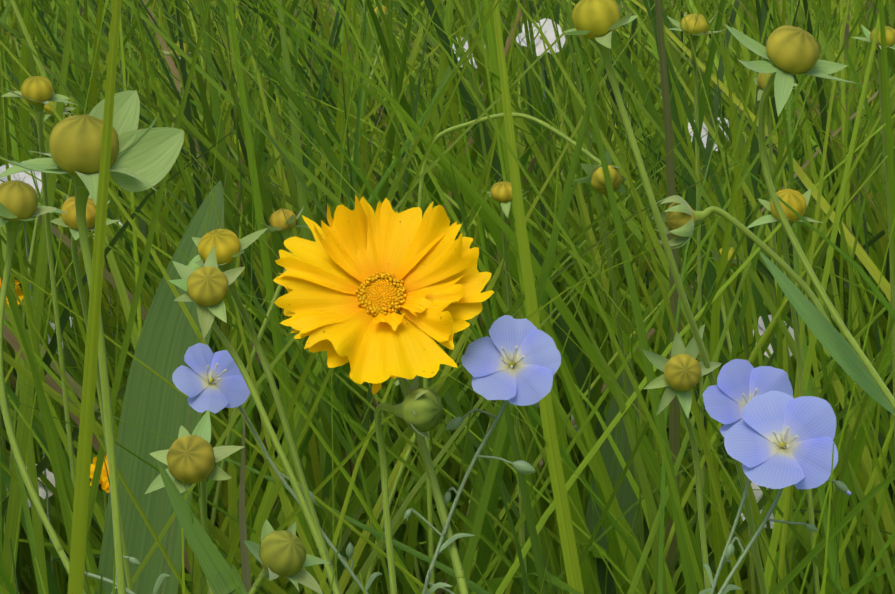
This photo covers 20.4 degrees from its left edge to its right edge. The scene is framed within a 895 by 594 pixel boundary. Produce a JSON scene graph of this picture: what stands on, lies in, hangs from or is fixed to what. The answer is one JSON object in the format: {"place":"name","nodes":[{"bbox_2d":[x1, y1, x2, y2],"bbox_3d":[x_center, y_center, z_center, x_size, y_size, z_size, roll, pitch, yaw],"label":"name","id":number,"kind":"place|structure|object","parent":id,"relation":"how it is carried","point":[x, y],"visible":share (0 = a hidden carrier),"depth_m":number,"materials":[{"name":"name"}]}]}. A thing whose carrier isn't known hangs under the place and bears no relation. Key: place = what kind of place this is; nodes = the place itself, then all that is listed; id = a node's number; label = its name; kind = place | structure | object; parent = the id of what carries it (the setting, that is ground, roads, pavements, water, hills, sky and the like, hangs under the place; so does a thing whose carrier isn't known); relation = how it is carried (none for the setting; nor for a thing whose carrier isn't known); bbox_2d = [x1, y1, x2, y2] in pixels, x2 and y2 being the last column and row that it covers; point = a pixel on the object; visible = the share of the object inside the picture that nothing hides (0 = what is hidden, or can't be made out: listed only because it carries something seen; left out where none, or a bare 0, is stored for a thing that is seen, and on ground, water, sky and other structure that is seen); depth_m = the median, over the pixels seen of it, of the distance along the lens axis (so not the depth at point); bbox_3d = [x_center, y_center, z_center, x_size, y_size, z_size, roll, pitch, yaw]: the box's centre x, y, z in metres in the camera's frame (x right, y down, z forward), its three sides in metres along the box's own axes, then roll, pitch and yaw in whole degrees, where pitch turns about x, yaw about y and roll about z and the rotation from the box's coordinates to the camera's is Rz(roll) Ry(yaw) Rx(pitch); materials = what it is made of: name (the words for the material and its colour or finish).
{"place":"outdoors","nodes":[
{"label":"outdoors","id":0,"kind":"place"},
{"bbox_2d":[0,0,894,593],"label":"meadow grass","id":1,"kind":"structure","parent":0,"point":[280,106],"depth_m":1.23,"materials":[{"name":"green plant"}]},
{"label":"ground","id":2,"kind":"structure","parent":0,"visible":0},
{"bbox_2d":[0,180,85,593],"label":"flower bud","id":3,"kind":"object","parent":2,"relation":"on","point":[18,203],"visible":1,"depth_m":0.69,"materials":[{"name":"green plant"}]},
{"bbox_2d":[1,76,87,593],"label":"flower bud","id":4,"kind":"object","parent":2,"relation":"on","point":[36,93],"visible":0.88,"depth_m":0.92,"materials":[{"name":"green plant"}]},
{"bbox_2d":[0,278,109,516],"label":"coreopsis","id":5,"kind":"object","parent":2,"relation":"on","point":[104,483],"visible":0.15,"depth_m":1.12,"materials":[{"name":"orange plant"}]},
{"bbox_2d":[0,114,157,593],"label":"flower bud","id":6,"kind":"object","parent":2,"relation":"on","point":[75,146],"visible":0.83,"depth_m":0.54,"materials":[{"name":"green plant"}]},
{"bbox_2d":[50,195,133,591],"bbox_3d":[-0.104,0.181,0.882,0.022,0.458,0.106,3,12,16],"label":"flower bud","id":7,"kind":"object","parent":2,"relation":"on","point":[69,219],"visible":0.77,"depth_m":0.80,"materials":[{"name":"green plant"}]},
{"bbox_2d":[84,556,169,593],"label":"flax plant","id":8,"kind":"object","parent":2,"relation":"on","point":[135,561],"visible":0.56,"depth_m":0.68,"materials":[{"name":"green plant"}]},
{"bbox_2d":[145,410,244,593],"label":"flower bud","id":9,"kind":"object","parent":2,"relation":"on","point":[189,459],"visible":0.9,"depth_m":0.68,"materials":[{"name":"green plant"}]},
{"bbox_2d":[168,246,339,593],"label":"flower bud","id":10,"kind":"object","parent":2,"relation":"on","point":[206,285],"visible":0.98,"depth_m":0.70,"materials":[{"name":"green plant"}]},
{"bbox_2d":[188,228,340,593],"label":"flower bud","id":11,"kind":"object","parent":2,"relation":"on","point":[229,245],"visible":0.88,"depth_m":0.73,"materials":[{"name":"green plant"}]},
{"bbox_2d":[172,343,381,593],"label":"flax plant","id":12,"kind":"object","parent":2,"relation":"on","point":[212,382],"visible":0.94,"depth_m":0.77,"materials":[{"name":"blue plant"}]},
{"bbox_2d":[244,519,328,593],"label":"flower bud","id":13,"kind":"object","parent":2,"relation":"on","point":[280,554],"visible":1,"depth_m":0.67,"materials":[{"name":"green plant"}]},
{"bbox_2d":[4,5,754,593],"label":"stems","id":14,"kind":"object","parent":2,"relation":"on","point":[278,223],"visible":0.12,"depth_m":1.22,"materials":[{"name":"green plant"}]},
{"bbox_2d":[273,194,493,593],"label":"yellow flower","id":15,"kind":"object","parent":2,"relation":"on","point":[358,279],"visible":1,"depth_m":0.69,"materials":[{"name":"yellow plant"}]},
{"bbox_2d":[0,18,794,574],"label":"flowers","id":16,"kind":"object","parent":2,"relation":"on","point":[540,50],"visible":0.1,"depth_m":1.40,"materials":[{"name":"white plant"}]},
{"bbox_2d":[374,375,443,593],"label":"flower bud","id":17,"kind":"object","parent":2,"relation":"on","point":[418,410],"visible":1,"depth_m":0.68,"materials":[{"name":"green plant"}]},
{"bbox_2d":[404,315,560,593],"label":"flax plant","id":18,"kind":"object","parent":2,"relation":"on","point":[511,360],"visible":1,"depth_m":0.69,"materials":[{"name":"blue plant"}]},
{"bbox_2d":[88,90,894,593],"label":"leaves","id":19,"kind":"object","parent":2,"relation":"on","point":[166,340],"visible":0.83,"depth_m":0.99,"materials":[{"name":"green plant"}]},
{"bbox_2d":[484,181,527,593],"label":"flower bud","id":20,"kind":"object","parent":2,"relation":"on","point":[501,192],"visible":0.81,"depth_m":1.05,"materials":[{"name":"green plant"}]},
{"bbox_2d":[418,112,627,592],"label":"flower bud","id":21,"kind":"object","parent":2,"relation":"on","point":[616,177],"visible":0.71,"depth_m":0.98,"materials":[{"name":"green plant"}]},
{"bbox_2d":[564,0,766,593],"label":"flower bud","id":22,"kind":"object","parent":2,"relation":"on","point":[598,23],"visible":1,"depth_m":0.70,"materials":[{"name":"green plant"}]},
{"bbox_2d":[642,324,721,593],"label":"flower bud","id":23,"kind":"object","parent":2,"relation":"on","point":[683,369],"visible":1,"depth_m":0.73,"materials":[{"name":"green plant"}]},
{"bbox_2d":[667,11,725,524],"bbox_3d":[0.119,0.098,1.216,0.028,0.483,0.082,2,12,9],"label":"flower bud","id":24,"kind":"object","parent":2,"relation":"on","point":[701,27],"visible":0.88,"depth_m":1.16,"materials":[{"name":"green plant"}]},
{"bbox_2d":[651,195,894,418],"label":"flower bud","id":25,"kind":"object","parent":2,"relation":"on","point":[681,217],"visible":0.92,"depth_m":0.72,"materials":[{"name":"green plant"}]},
{"bbox_2d":[699,359,850,593],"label":"flax plant","id":26,"kind":"object","parent":2,"relation":"on","point":[775,433],"visible":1,"depth_m":0.69,"materials":[{"name":"blue plant"}]},
{"bbox_2d":[754,73,797,339],"bbox_3d":[0.181,0.092,1.337,0.024,0.445,0.138,4,13,18],"label":"flower bud","id":27,"kind":"object","parent":2,"relation":"on","point":[759,81],"visible":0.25,"depth_m":1.25,"materials":[{"name":"green plant"}]},
{"bbox_2d":[747,188,821,593],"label":"flower bud","id":28,"kind":"object","parent":2,"relation":"on","point":[797,201],"visible":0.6,"depth_m":0.91,"materials":[{"name":"green plant"}]},
{"bbox_2d":[724,24,894,410],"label":"flower bud","id":29,"kind":"object","parent":2,"relation":"on","point":[789,51],"visible":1,"depth_m":0.68,"materials":[{"name":"green plant"}]},
{"bbox_2d":[851,24,894,449],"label":"flower bud","id":30,"kind":"object","parent":2,"relation":"on","point":[890,36],"visible":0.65,"depth_m":1.01,"materials":[{"name":"green plant"}]}
]}

